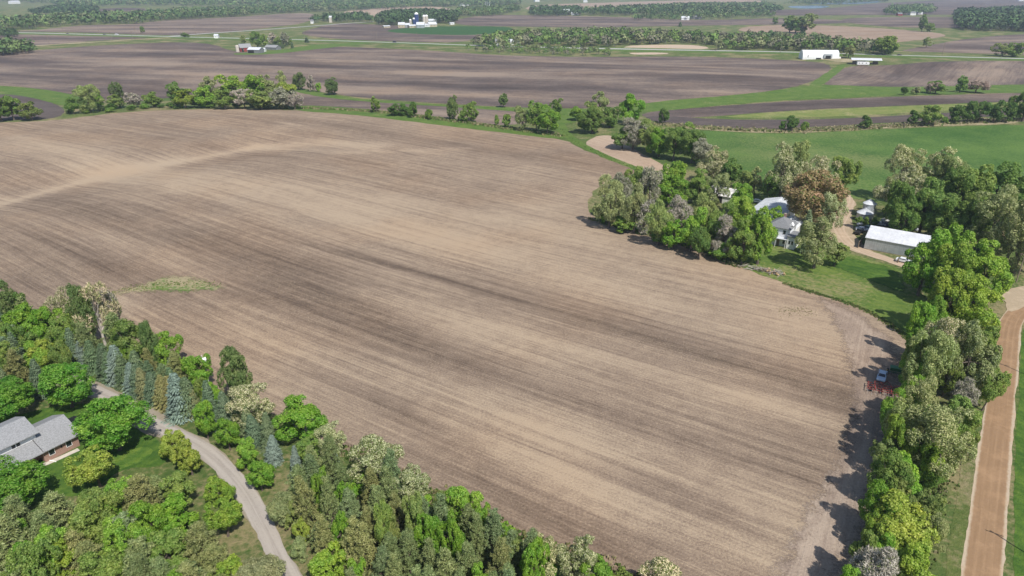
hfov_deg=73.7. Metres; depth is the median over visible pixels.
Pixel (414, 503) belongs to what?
leafy tree
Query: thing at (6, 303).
poplar tree
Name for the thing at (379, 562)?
pine tree
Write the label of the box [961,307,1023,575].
dirt road
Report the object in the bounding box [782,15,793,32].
leafy tree
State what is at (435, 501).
leafy tree
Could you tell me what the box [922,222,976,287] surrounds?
leafy tree
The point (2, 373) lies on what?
spruce tree
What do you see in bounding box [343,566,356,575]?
pine tree
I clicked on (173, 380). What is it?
spruce tree
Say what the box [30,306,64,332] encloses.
leafy tree
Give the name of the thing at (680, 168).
leafy tree
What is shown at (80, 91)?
leafy tree
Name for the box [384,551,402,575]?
pine tree
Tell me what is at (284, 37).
bare tree
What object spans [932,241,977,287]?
leafy tree
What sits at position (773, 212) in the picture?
leafy tree
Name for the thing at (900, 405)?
leafy tree
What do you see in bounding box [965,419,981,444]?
leafy tree
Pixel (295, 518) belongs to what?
leafy tree
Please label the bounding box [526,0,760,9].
ploughed field
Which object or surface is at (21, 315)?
leafy tree
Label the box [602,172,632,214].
bare tree
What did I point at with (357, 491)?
leafy tree
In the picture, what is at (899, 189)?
leafy tree
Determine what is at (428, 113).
bush
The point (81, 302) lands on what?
poplar tree
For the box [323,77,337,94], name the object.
poplar tree
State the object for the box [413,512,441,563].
leafy tree
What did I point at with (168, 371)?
spruce tree
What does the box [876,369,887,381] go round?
parked car
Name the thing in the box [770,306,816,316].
weeds
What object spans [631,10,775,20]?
woodland
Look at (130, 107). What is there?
bush
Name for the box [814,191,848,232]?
blossoming tree
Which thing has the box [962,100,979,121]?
bush
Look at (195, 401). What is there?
spruce tree
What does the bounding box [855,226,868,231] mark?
old car
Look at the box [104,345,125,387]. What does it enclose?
spruce tree
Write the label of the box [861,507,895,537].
leafy tree
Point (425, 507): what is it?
pine tree
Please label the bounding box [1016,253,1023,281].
utility pole
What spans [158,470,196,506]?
leafy tree
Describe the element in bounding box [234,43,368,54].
grass strip
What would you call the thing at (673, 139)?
leafy tree
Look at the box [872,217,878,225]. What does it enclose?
bush
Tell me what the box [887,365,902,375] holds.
seed drill
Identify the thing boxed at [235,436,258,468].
leafy tree
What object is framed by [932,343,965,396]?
leafy tree
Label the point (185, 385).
spruce tree
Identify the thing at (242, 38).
leafy tree
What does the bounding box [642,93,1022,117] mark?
ploughed field
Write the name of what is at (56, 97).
grass strip
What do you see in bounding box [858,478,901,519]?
leafy tree
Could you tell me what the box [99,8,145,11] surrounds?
ploughed field
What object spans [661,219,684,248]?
leafy tree
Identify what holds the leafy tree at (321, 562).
on the ground at (242, 542)
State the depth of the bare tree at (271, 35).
972.17 m
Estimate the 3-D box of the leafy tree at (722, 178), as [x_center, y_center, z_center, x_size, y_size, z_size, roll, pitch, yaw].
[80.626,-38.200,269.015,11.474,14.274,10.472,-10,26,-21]
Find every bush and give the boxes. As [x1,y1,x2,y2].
[93,105,104,110]
[104,107,116,111]
[125,105,136,109]
[141,104,149,108]
[166,102,174,106]
[205,102,215,107]
[230,553,286,575]
[265,490,294,525]
[276,105,287,108]
[290,535,307,563]
[387,103,398,115]
[398,103,408,115]
[408,102,416,115]
[425,109,432,118]
[494,115,498,123]
[502,114,510,126]
[613,215,635,232]
[651,231,662,243]
[659,108,669,121]
[708,241,731,259]
[779,121,785,128]
[785,115,799,130]
[800,122,809,129]
[855,216,862,222]
[859,115,872,128]
[861,216,868,224]
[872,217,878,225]
[900,87,908,94]
[907,110,919,122]
[910,86,920,93]
[915,464,947,488]
[924,82,939,93]
[942,117,948,122]
[949,105,967,121]
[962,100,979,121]
[968,80,991,92]
[974,101,993,122]
[989,100,1006,122]
[1004,102,1017,122]
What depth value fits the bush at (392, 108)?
432.91 m
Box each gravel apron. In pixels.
[149,408,168,419]
[1004,286,1023,311]
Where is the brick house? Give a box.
[0,414,79,469]
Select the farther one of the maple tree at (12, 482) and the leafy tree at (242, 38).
the leafy tree at (242, 38)
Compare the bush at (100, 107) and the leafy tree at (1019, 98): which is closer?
the leafy tree at (1019, 98)
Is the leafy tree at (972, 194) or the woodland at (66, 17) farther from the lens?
the woodland at (66, 17)
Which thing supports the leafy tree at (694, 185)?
on the ground at (242, 542)
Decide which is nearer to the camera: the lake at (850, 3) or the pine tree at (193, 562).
the pine tree at (193, 562)
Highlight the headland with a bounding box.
[769,297,900,575]
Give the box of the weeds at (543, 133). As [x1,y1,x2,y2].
[302,106,564,137]
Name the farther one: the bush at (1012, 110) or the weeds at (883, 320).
the bush at (1012, 110)
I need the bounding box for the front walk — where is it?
[43,448,79,465]
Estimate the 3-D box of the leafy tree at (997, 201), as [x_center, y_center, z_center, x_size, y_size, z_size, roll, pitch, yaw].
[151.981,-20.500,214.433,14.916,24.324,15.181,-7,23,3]
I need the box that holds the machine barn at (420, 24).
[416,22,424,27]
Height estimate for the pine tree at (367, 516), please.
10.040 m
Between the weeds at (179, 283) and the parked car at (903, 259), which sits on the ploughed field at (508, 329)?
the weeds at (179, 283)
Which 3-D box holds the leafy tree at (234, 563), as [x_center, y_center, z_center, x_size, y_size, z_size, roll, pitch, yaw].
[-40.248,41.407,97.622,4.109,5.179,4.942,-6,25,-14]
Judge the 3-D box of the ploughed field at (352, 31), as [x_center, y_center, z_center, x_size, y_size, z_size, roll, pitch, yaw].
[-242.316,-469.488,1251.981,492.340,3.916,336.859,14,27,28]
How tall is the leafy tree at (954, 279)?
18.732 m
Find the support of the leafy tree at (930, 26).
on the ground at (242, 542)
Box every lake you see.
[789,5,829,8]
[807,0,882,3]
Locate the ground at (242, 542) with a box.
[0,0,1023,575]
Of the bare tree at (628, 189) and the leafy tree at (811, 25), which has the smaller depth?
the bare tree at (628, 189)
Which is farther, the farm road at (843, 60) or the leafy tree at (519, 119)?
the farm road at (843, 60)
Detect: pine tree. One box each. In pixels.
[0,493,33,539]
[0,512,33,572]
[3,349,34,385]
[4,554,46,575]
[14,296,33,323]
[26,509,62,540]
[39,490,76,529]
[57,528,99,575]
[71,540,115,575]
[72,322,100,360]
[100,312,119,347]
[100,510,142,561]
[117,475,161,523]
[119,535,164,574]
[121,472,160,506]
[124,552,156,575]
[140,347,157,372]
[148,475,165,502]
[149,555,177,575]
[155,363,166,378]
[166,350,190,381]
[171,501,188,527]
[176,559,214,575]
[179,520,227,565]
[187,560,209,575]
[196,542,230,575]
[285,463,311,495]
[292,474,319,532]
[302,445,326,499]
[302,453,330,504]
[307,521,318,550]
[312,514,339,565]
[319,433,344,491]
[320,474,342,530]
[331,461,353,501]
[338,487,362,526]
[339,514,371,569]
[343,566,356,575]
[345,521,376,575]
[354,504,377,551]
[360,466,384,518]
[367,484,386,522]
[370,544,390,575]
[378,531,401,572]
[379,448,403,502]
[379,465,399,514]
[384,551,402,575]
[388,491,408,532]
[397,527,422,575]
[408,564,422,575]
[417,537,440,575]
[419,493,431,532]
[420,565,435,575]
[433,492,449,548]
[435,546,459,575]
[453,565,465,575]
[454,541,478,575]
[457,502,476,554]
[466,510,489,563]
[483,507,505,560]
[485,535,515,575]
[488,570,497,575]
[498,562,514,575]
[504,567,514,575]
[505,529,520,575]
[514,527,538,575]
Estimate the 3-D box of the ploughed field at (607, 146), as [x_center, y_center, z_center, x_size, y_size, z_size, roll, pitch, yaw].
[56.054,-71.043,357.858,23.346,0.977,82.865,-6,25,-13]
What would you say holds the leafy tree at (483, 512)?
on the ground at (242, 542)
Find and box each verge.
[20,32,1023,60]
[946,443,977,575]
[1013,330,1023,575]
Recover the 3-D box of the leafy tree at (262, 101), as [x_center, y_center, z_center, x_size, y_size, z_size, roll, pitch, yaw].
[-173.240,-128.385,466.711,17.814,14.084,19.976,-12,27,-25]
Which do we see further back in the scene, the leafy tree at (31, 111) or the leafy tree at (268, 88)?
the leafy tree at (268, 88)
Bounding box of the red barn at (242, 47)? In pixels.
[235,43,250,51]
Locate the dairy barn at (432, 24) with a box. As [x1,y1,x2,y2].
[427,22,436,26]
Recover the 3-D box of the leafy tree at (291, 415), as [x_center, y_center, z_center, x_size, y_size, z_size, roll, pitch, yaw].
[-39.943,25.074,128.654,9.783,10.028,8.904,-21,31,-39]
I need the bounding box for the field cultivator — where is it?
[866,381,899,396]
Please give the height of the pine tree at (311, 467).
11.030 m
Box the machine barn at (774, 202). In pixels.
[754,197,795,217]
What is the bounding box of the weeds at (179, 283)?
[112,279,220,294]
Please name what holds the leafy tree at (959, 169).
on the ground at (242, 542)
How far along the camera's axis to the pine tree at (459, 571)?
89.38 m
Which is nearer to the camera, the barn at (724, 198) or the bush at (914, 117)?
the barn at (724, 198)
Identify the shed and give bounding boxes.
[8,0,20,3]
[247,47,263,52]
[407,24,415,27]
[850,58,882,64]
[864,225,931,256]
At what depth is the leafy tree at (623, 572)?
94.23 m
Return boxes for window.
[48,448,55,455]
[65,440,72,446]
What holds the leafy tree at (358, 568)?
on the ground at (242, 542)
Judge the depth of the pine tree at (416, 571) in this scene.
90.05 m
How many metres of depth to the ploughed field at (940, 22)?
1564.97 m
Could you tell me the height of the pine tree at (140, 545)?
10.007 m
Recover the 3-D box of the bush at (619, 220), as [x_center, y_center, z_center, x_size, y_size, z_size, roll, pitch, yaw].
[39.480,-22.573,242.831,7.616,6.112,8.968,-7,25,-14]
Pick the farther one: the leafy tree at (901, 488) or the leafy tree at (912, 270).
the leafy tree at (912, 270)
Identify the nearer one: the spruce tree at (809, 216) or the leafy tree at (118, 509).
the leafy tree at (118, 509)
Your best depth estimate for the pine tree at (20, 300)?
167.53 m
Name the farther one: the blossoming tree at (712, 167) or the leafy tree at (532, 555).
the blossoming tree at (712, 167)
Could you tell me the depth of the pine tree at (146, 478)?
109.73 m
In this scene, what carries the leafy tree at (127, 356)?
on the ground at (242, 542)
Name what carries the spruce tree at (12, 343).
on the ground at (242, 542)
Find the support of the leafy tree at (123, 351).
on the ground at (242, 542)
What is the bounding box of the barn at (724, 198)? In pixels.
[711,185,738,202]
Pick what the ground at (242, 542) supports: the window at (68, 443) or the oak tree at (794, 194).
the oak tree at (794, 194)
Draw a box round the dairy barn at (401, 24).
[398,22,404,27]
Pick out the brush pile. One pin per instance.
(776, 272)
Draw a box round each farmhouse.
[265,45,280,49]
[771,213,802,249]
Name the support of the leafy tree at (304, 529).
on the ground at (242, 542)
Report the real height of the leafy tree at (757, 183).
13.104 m
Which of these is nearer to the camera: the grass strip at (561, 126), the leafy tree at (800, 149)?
the leafy tree at (800, 149)
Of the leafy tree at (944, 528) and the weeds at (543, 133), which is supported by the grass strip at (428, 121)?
the weeds at (543, 133)
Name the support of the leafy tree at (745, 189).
on the ground at (242, 542)
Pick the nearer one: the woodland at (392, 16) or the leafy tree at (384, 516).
the leafy tree at (384, 516)
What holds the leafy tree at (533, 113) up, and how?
on the ground at (242, 542)
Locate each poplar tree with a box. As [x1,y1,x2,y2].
[0,279,16,314]
[64,282,97,336]
[107,81,123,107]
[108,317,129,347]
[137,320,162,365]
[216,345,252,404]
[292,72,305,89]
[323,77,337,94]
[446,95,458,118]
[498,93,507,106]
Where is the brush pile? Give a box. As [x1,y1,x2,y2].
[740,263,785,277]
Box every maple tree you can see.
[0,375,35,419]
[0,454,50,511]
[37,362,95,407]
[69,393,156,452]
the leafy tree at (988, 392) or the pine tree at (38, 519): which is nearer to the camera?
the pine tree at (38, 519)
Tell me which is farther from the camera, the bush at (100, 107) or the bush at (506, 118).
the bush at (100, 107)
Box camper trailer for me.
[856,62,869,64]
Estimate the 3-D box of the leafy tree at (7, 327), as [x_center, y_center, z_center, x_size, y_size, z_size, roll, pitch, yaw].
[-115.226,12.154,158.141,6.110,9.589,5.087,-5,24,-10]
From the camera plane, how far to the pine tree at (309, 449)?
111.46 m
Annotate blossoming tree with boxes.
[224,382,276,425]
[313,420,346,455]
[346,433,404,494]
[388,463,430,508]
[528,531,557,575]
[553,533,597,575]
[637,556,682,575]
[695,145,728,178]
[764,141,803,196]
[803,154,841,206]
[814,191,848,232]
[872,166,927,201]
[884,143,927,187]
[898,146,963,188]
[923,316,967,369]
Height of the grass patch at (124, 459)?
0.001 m
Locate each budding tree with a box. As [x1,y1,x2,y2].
[592,173,625,227]
[619,182,647,232]
[644,198,674,245]
[691,192,718,226]
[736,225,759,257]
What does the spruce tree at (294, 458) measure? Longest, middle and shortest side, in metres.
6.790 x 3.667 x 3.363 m
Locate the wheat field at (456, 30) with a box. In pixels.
[388,26,511,34]
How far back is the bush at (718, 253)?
214.94 m
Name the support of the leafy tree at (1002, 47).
on the ground at (242, 542)
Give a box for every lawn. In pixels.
[0,403,166,505]
[739,244,924,339]
[833,256,906,291]
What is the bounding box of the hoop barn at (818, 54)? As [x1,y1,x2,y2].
[799,50,840,59]
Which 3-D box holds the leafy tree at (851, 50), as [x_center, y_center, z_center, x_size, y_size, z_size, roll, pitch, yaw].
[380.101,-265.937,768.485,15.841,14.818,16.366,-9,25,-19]
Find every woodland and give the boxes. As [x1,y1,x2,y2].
[0,0,521,28]
[0,27,19,36]
[0,35,36,54]
[3,0,318,5]
[27,3,99,14]
[308,11,373,22]
[372,7,460,24]
[454,3,521,16]
[465,42,611,55]
[470,25,766,46]
[529,4,584,15]
[583,0,783,15]
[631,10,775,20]
[712,35,887,52]
[730,29,842,41]
[785,0,887,4]
[883,2,937,14]
[952,5,1023,31]
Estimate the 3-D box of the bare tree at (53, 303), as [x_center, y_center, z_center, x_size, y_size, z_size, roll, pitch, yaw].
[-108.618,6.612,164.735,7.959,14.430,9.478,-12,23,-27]
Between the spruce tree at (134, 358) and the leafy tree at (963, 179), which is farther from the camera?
the leafy tree at (963, 179)
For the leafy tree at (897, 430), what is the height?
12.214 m
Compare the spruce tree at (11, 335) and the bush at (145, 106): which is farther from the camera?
the bush at (145, 106)
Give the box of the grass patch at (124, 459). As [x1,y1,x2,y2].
[111,447,152,469]
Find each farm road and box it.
[33,37,169,45]
[176,21,372,35]
[822,59,854,61]
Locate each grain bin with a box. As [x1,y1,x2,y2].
[856,208,873,221]
[862,199,877,218]
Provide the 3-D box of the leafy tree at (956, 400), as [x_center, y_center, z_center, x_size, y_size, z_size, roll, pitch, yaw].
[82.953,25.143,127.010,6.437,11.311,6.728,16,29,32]
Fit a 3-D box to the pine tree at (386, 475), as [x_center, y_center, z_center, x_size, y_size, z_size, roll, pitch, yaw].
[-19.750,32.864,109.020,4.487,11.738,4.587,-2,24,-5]
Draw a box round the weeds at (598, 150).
[560,129,635,168]
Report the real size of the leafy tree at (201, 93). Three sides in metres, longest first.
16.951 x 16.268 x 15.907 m
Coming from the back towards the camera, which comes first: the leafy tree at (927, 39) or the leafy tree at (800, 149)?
the leafy tree at (927, 39)
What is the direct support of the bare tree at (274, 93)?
on the ground at (242, 542)
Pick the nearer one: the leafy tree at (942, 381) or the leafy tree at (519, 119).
the leafy tree at (942, 381)
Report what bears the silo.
on the ground at (242, 542)
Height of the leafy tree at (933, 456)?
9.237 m
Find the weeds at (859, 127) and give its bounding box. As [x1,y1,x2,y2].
[651,116,1021,133]
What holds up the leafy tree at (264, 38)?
on the ground at (242, 542)
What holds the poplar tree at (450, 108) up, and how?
on the ground at (242, 542)
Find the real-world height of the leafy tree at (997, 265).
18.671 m
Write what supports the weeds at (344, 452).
on the ploughed field at (508, 329)
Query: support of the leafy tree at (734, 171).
on the ground at (242, 542)
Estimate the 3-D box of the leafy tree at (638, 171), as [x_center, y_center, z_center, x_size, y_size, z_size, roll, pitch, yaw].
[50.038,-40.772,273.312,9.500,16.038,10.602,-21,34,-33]
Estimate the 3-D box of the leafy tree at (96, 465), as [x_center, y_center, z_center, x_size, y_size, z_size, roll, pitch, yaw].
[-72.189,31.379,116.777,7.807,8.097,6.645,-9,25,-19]
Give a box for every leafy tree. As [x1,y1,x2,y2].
[0,95,20,119]
[0,97,12,121]
[0,302,41,330]
[0,321,7,337]
[0,322,26,344]
[0,340,27,368]
[0,357,4,370]
[0,511,28,537]
[4,360,25,379]
[4,530,62,575]
[6,306,20,326]
[9,292,25,308]
[10,540,49,575]
[16,101,43,120]
[21,315,48,341]
[22,331,41,351]
[23,340,52,368]
[26,339,53,370]
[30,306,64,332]
[32,524,67,569]
[35,336,48,345]
[45,313,74,344]
[47,340,71,375]
[49,538,78,575]
[50,328,74,343]
[62,444,114,487]
[63,97,78,113]
[66,492,110,544]
[71,84,105,112]
[76,547,126,575]
[79,487,122,538]
[91,92,103,104]
[92,499,122,524]
[101,514,151,560]
[103,475,131,508]
[105,94,125,105]
[107,318,154,360]
[119,347,130,361]
[123,347,141,362]
[126,500,168,532]
[134,531,171,560]
[140,91,163,107]
[147,526,188,574]
[153,330,183,366]
[155,492,198,532]
[158,429,185,459]
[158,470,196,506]
[165,81,186,104]
[165,567,183,575]
[168,438,203,474]
[171,88,197,107]
[180,353,212,380]
[191,370,217,400]
[191,399,215,438]
[192,85,216,107]
[192,376,204,398]
[198,76,221,102]
[200,386,219,406]
[202,494,242,536]
[203,475,235,502]
[206,572,226,575]
[212,89,237,108]
[212,417,240,449]
[213,74,246,102]
[216,553,242,575]
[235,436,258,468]
[236,74,265,94]
[240,35,246,43]
[244,460,275,490]
[245,89,271,109]
[249,31,263,46]
[252,74,275,93]
[260,34,267,44]
[270,82,296,106]
[271,394,328,441]
[273,36,281,45]
[275,70,286,85]
[282,499,308,530]
[291,516,309,541]
[295,433,319,461]
[307,540,346,575]
[310,465,328,520]
[315,83,320,91]
[330,510,353,550]
[332,480,354,511]
[347,471,364,498]
[347,556,366,575]
[370,96,380,110]
[373,499,392,546]
[378,512,402,546]
[401,490,427,560]
[409,494,431,508]
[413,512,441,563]
[429,490,456,517]
[436,508,465,558]
[444,486,483,529]
[457,110,467,121]
[462,101,478,120]
[471,561,487,575]
[472,500,490,532]
[492,520,514,546]
[508,529,523,572]
[514,105,529,129]
[519,536,549,575]
[526,100,543,130]
[535,104,560,132]
[546,543,557,574]
[549,98,562,111]
[569,106,582,119]
[576,107,605,133]
[579,554,612,575]
[584,101,601,112]
[590,91,609,113]
[598,201,613,224]
[601,106,622,127]
[611,127,632,148]
[613,566,632,575]
[618,93,645,123]
[624,165,648,194]
[638,118,661,152]
[645,127,667,156]
[657,174,689,207]
[661,161,687,190]
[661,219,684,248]
[664,127,683,160]
[676,121,695,149]
[679,206,708,250]
[680,128,706,162]
[683,168,715,200]
[687,139,699,162]
[688,226,710,258]
[699,173,730,205]
[706,201,738,248]
[721,158,743,187]
[726,218,759,264]
[727,195,755,225]
[731,182,753,206]
[735,170,753,190]
[737,206,778,264]
[747,166,762,197]
[758,170,779,197]
[768,205,783,219]
[772,139,810,180]
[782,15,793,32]
[787,17,806,32]
[792,13,818,28]
[793,216,839,268]
[826,242,849,266]
[831,155,862,185]
[840,45,856,57]
[840,564,860,575]
[848,529,881,573]
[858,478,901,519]
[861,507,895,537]
[863,532,895,555]
[867,447,915,494]
[867,488,941,549]
[868,438,894,462]
[875,35,899,54]
[879,387,908,435]
[881,396,933,447]
[881,475,912,504]
[882,199,894,228]
[882,413,919,460]
[883,450,922,497]
[885,179,926,226]
[888,198,922,231]
[891,541,936,575]
[898,351,933,382]
[899,374,925,403]
[900,374,939,415]
[901,329,960,380]
[901,335,934,379]
[902,228,951,295]
[904,404,977,479]
[905,300,936,343]
[905,316,936,346]
[905,393,932,413]
[906,176,949,233]
[906,488,946,523]
[907,359,932,378]
[910,434,937,463]
[916,442,945,479]
[918,14,927,31]
[918,293,947,330]
[919,104,943,123]
[919,511,949,554]
[921,192,974,240]
[922,37,934,47]
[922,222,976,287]
[925,421,961,457]
[926,23,935,31]
[927,80,948,93]
[927,154,970,186]
[927,265,974,327]
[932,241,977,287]
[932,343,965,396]
[940,318,1002,386]
[940,394,981,437]
[942,170,995,224]
[942,207,975,236]
[943,166,964,192]
[949,273,1003,331]
[956,75,968,92]
[956,238,1014,298]
[958,164,996,211]
[959,196,993,248]
[960,192,975,223]
[963,344,1001,388]
[965,183,1019,254]
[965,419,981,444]
[966,324,1001,385]
[978,368,1011,410]
[986,196,1023,270]
[988,160,1023,214]
[988,214,1018,252]
[990,43,1009,55]
[1001,176,1023,203]
[1004,42,1023,56]
[1004,221,1023,272]
[1008,92,1023,121]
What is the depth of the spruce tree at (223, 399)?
131.20 m
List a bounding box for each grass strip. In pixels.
[0,86,87,106]
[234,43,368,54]
[292,89,586,122]
[296,105,563,138]
[556,121,636,169]
[627,85,1023,111]
[658,117,1020,132]
[729,102,1022,117]
[810,65,845,86]
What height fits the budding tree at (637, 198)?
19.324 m
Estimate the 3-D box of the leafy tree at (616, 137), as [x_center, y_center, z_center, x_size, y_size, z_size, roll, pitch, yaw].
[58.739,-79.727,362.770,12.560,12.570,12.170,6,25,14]
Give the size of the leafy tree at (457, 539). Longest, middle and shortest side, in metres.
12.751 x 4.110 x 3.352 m
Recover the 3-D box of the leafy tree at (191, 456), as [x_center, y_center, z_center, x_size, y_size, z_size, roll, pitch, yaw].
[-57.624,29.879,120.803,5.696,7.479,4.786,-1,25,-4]
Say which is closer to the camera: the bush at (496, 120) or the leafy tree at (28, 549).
the leafy tree at (28, 549)
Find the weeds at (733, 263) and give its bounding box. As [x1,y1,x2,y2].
[588,217,741,267]
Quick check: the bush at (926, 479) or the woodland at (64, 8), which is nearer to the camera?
the bush at (926, 479)
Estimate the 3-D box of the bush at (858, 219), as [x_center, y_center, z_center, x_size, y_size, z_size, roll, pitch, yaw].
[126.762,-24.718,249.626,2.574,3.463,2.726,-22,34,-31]
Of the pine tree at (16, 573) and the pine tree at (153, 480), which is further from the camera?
the pine tree at (153, 480)
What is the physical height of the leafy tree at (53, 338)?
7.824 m
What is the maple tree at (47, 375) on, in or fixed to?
on the lawn at (55, 482)
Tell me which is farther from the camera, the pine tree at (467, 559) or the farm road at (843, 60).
the farm road at (843, 60)
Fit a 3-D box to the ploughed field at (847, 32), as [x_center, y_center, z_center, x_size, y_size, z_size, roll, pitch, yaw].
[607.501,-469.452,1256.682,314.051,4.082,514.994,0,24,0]
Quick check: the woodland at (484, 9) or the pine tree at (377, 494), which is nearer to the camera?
the pine tree at (377, 494)
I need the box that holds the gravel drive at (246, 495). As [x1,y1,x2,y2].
[56,373,302,575]
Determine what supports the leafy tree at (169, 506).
on the ground at (242, 542)
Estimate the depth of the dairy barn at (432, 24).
1381.85 m
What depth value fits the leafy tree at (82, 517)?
101.50 m
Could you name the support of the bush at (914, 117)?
on the ground at (242, 542)
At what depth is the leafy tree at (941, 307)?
163.39 m
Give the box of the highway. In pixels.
[19,32,1023,58]
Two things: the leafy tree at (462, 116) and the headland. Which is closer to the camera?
the headland
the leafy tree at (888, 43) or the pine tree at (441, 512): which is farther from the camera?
the leafy tree at (888, 43)
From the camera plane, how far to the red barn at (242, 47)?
871.17 m
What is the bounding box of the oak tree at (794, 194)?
[782,168,850,223]
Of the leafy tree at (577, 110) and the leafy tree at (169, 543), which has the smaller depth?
the leafy tree at (169, 543)
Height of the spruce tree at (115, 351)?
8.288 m
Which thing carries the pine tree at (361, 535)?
on the ground at (242, 542)
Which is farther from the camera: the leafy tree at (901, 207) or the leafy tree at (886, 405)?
the leafy tree at (901, 207)
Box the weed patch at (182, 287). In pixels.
[112,275,222,294]
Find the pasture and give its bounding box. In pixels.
[701,125,1023,202]
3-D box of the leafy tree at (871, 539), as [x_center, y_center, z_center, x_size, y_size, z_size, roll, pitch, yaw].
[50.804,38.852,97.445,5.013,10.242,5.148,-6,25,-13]
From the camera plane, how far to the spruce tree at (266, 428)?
126.94 m
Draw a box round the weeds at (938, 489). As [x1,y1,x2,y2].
[918,395,981,566]
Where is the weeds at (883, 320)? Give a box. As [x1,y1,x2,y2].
[782,282,908,337]
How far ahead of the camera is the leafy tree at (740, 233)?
209.93 m
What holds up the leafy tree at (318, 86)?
on the ground at (242, 542)
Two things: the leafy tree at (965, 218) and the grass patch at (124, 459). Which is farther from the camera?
the leafy tree at (965, 218)
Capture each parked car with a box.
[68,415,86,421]
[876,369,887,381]
[896,257,911,261]
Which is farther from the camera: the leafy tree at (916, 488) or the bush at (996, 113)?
the bush at (996, 113)
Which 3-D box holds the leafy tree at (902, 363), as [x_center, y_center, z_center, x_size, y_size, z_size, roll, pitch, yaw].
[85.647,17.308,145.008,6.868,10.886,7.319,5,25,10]
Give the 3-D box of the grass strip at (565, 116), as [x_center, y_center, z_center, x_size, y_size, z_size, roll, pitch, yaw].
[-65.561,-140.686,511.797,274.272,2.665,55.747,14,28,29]
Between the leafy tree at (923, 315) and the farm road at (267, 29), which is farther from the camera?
the farm road at (267, 29)
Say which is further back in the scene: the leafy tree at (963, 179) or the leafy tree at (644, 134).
the leafy tree at (644, 134)
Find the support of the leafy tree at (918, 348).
on the ground at (242, 542)
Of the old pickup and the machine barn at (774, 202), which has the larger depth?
the machine barn at (774, 202)
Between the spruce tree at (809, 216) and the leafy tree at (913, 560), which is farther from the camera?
the spruce tree at (809, 216)
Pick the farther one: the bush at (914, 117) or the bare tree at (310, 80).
the bare tree at (310, 80)
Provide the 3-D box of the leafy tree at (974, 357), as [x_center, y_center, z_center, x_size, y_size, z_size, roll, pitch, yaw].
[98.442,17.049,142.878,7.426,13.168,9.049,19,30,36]
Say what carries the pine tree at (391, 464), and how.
on the ground at (242, 542)
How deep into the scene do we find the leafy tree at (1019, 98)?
429.42 m
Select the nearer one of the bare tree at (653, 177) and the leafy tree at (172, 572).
the leafy tree at (172, 572)
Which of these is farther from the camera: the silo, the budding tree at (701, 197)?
the silo
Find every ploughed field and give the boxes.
[0,34,146,44]
[0,42,830,107]
[0,94,63,119]
[0,109,906,575]
[18,13,313,34]
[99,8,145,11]
[289,91,538,124]
[302,23,481,41]
[344,7,448,16]
[455,15,847,26]
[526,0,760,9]
[586,135,662,170]
[624,45,707,48]
[630,52,667,54]
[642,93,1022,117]
[646,111,1005,128]
[739,25,944,41]
[770,0,1023,14]
[824,61,1023,86]
[842,17,1008,27]
[903,34,1023,54]
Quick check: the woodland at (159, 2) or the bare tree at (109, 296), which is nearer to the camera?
the bare tree at (109, 296)
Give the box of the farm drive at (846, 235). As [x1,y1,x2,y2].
[831,195,1005,296]
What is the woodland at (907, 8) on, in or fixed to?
on the ground at (242, 542)
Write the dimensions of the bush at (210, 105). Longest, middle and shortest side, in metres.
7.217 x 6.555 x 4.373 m
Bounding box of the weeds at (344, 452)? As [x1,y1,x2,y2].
[338,444,641,575]
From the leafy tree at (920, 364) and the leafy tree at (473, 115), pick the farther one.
the leafy tree at (473, 115)
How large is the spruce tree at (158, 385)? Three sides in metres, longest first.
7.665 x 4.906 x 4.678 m
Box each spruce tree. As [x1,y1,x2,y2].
[0,336,6,357]
[0,367,11,392]
[5,338,31,376]
[7,332,24,354]
[29,359,52,400]
[64,327,81,365]
[74,341,84,368]
[81,340,97,375]
[94,343,108,380]
[95,347,104,381]
[100,352,109,384]
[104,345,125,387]
[112,350,122,387]
[113,354,127,391]
[122,362,132,396]
[128,350,144,371]
[128,363,140,399]
[133,367,146,400]
[143,360,155,375]
[143,372,156,407]
[152,374,164,411]
[158,375,169,413]
[160,372,193,427]
[165,367,172,374]
[172,376,199,420]
[185,388,200,421]
[201,380,217,422]
[214,391,239,433]
[238,407,258,443]
[244,414,262,449]
[258,412,282,453]
[263,435,283,466]
[289,445,301,477]
[797,210,812,254]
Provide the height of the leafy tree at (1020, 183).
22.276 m
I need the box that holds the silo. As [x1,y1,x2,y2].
[414,12,418,23]
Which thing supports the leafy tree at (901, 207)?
on the ground at (242, 542)
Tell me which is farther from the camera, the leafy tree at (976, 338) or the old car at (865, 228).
the old car at (865, 228)
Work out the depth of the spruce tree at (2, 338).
150.73 m
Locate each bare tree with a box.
[42,285,71,325]
[72,280,121,345]
[96,290,122,325]
[121,92,141,105]
[228,88,252,108]
[267,32,275,44]
[268,87,295,108]
[280,32,289,46]
[285,93,303,108]
[305,75,315,89]
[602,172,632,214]
[618,117,646,149]
[636,199,656,234]
[639,165,662,199]
[666,194,693,234]
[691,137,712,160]
[710,214,736,252]
[848,545,899,575]
[949,376,980,405]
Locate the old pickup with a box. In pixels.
[854,228,863,234]
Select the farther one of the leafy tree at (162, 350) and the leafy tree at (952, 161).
the leafy tree at (952, 161)
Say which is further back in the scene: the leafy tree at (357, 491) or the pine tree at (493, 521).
the leafy tree at (357, 491)
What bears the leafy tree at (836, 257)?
on the lawn at (883, 275)
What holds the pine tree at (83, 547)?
on the ground at (242, 542)

